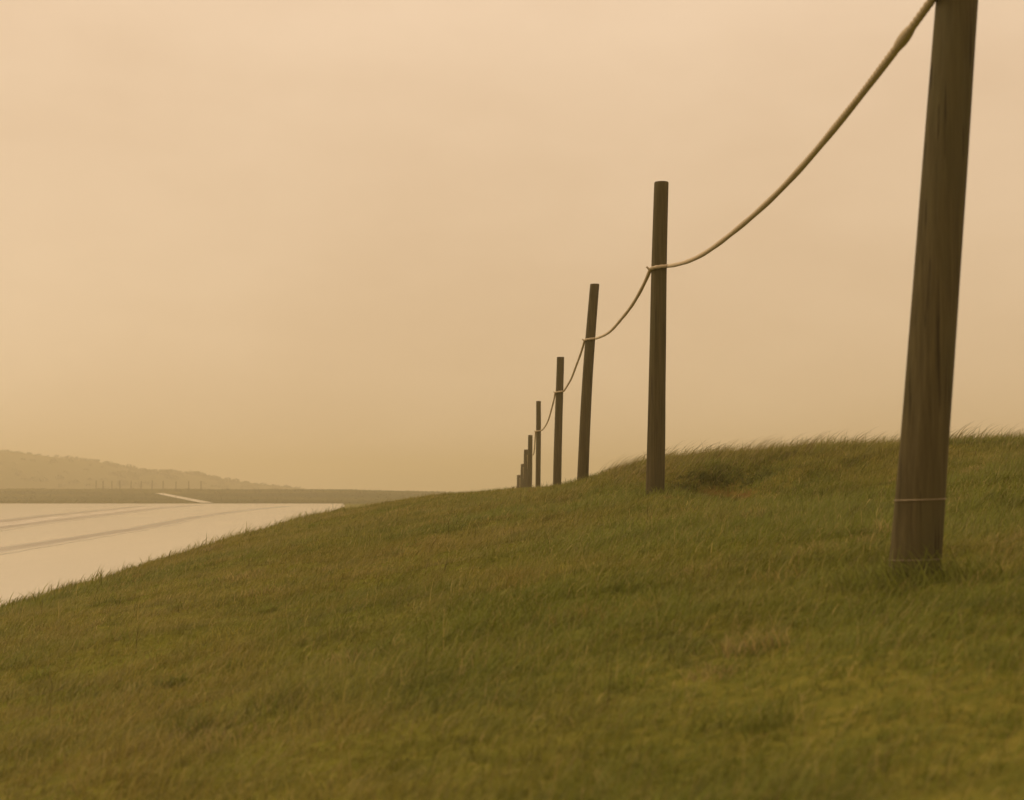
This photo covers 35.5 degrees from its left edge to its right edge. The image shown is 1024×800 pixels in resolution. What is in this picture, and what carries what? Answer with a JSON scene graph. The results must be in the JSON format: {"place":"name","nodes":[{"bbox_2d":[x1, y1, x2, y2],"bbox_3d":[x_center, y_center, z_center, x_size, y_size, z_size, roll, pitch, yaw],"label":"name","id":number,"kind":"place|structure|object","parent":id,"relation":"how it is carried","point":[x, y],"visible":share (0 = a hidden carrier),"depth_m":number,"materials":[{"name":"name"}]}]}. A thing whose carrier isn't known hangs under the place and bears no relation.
{"place":"outdoors","nodes":[
{"label":"outdoors","id":0,"kind":"place"},
{"bbox_2d":[0,450,308,489],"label":"hills","id":1,"kind":"structure","parent":0,"point":[41,464],"depth_m":522.01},
{"bbox_2d":[0,449,304,489],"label":"scrub","id":2,"kind":"object","parent":1,"relation":"on","point":[145,471],"visible":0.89,"depth_m":555.00,"materials":[{"name":"green plant"}]},
{"bbox_2d":[0,504,343,605],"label":"road","id":3,"kind":"structure","parent":0,"point":[36,570],"depth_m":57.62,"materials":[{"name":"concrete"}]},
{"bbox_2d":[0,506,149,522],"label":"tyre track","id":4,"kind":"structure","parent":3,"relation":"on","point":[51,515],"depth_m":113.68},
{"bbox_2d":[0,505,181,526],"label":"lane line","id":5,"kind":"object","parent":3,"relation":"on","point":[2,524],"visible":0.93,"depth_m":100.06,"materials":[{"name":"paint"}]},
{"bbox_2d":[0,505,200,530],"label":"tyre track","id":6,"kind":"structure","parent":3,"relation":"on","point":[9,527],"depth_m":96.52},
{"bbox_2d":[0,506,290,554],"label":"tyre track","id":7,"kind":"structure","parent":3,"relation":"on","point":[12,548],"depth_m":60.19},
{"bbox_2d":[156,493,212,502],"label":"side road","id":8,"kind":"structure","parent":0,"point":[190,499],"depth_m":265.74,"materials":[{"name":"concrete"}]},
{"bbox_2d":[0,488,457,502],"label":"field grass","id":9,"kind":"structure","parent":0,"point":[200,495],"depth_m":290.20,"materials":[{"name":"green plant"}]},
{"bbox_2d":[0,419,1023,799],"bbox_3d":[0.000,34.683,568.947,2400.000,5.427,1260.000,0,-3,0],"label":"ground","id":10,"kind":"structure","parent":0,"point":[970,706],"depth_m":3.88,"materials":[{"name":"green plant"}]},
{"bbox_2d":[517,475,519,487],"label":"wooden post","id":11,"kind":"object","parent":10,"relation":"on","point":[518,481],"visible":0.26,"depth_m":68.85,"materials":[{"name":"brown wood"}]},
{"bbox_2d":[520,464,523,487],"bbox_3d":[0.364,3.833,60.880,0.213,2.798,0.166,0,-3,0],"label":"wooden post","id":12,"kind":"object","parent":10,"relation":"on","point":[521,478],"visible":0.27,"depth_m":60.87,"materials":[{"name":"brown wood"}]},
{"bbox_2d":[523,449,527,487],"bbox_3d":[0.427,3.087,52.909,0.208,2.904,0.158,0,-3,0],"label":"wooden post","id":13,"kind":"object","parent":10,"relation":"on","point":[525,469],"visible":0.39,"depth_m":52.90,"materials":[{"name":"brown wood"}]},
{"bbox_2d":[527,435,532,486],"bbox_3d":[0.478,2.371,44.938,0.202,2.781,0.151,0,-3,0],"label":"wooden post","id":14,"kind":"object","parent":10,"relation":"on","point":[529,465],"visible":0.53,"depth_m":44.92,"materials":[{"name":"brown wood"}]},
{"bbox_2d":[535,401,540,486],"bbox_3d":[0.605,1.403,36.978,0.132,2.769,0.129,0,-3,0],"label":"wooden post","id":15,"kind":"object","parent":10,"relation":"on","point":[538,446],"visible":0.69,"depth_m":36.95,"materials":[{"name":"brown wood"}]},
{"bbox_2d":[553,357,563,485],"bbox_3d":[0.841,0.592,29.013,0.216,2.756,0.149,0,-3,0],"label":"wooden post","id":16,"kind":"object","parent":10,"relation":"on","point":[557,465],"visible":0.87,"depth_m":28.97,"materials":[{"name":"brown wood"}]},
{"bbox_2d":[577,284,598,479],"bbox_3d":[0.992,-0.058,21.039,0.324,2.955,0.159,0,-3,0],"label":"wooden post","id":17,"kind":"object","parent":10,"relation":"on","point":[585,424],"visible":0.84,"depth_m":20.99,"materials":[{"name":"brown wood"}]},
{"bbox_2d":[646,181,668,496],"bbox_3d":[1.176,-0.320,13.038,0.215,2.945,0.155,0,-3,0],"label":"wooden post","id":18,"kind":"object","parent":10,"relation":"on","point":[655,469],"visible":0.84,"depth_m":12.99,"materials":[{"name":"brown wood"}]},
{"bbox_2d":[888,0,977,581],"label":"wooden post","id":19,"kind":"object","parent":10,"relation":"on","point":[919,503],"visible":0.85,"depth_m":4.97,"materials":[{"name":"brown wood"}]},
{"bbox_2d":[523,0,935,469],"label":"rope","id":20,"kind":"object","parent":19,"relation":"hanging from","point":[904,37],"visible":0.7,"depth_m":7.08,"materials":[{"name":"brown fabric"}]},
{"bbox_2d":[0,0,1023,491],"label":"sky","id":21,"kind":"structure","parent":0,"point":[306,244],"materials":[{"name":"beige"}]}
]}

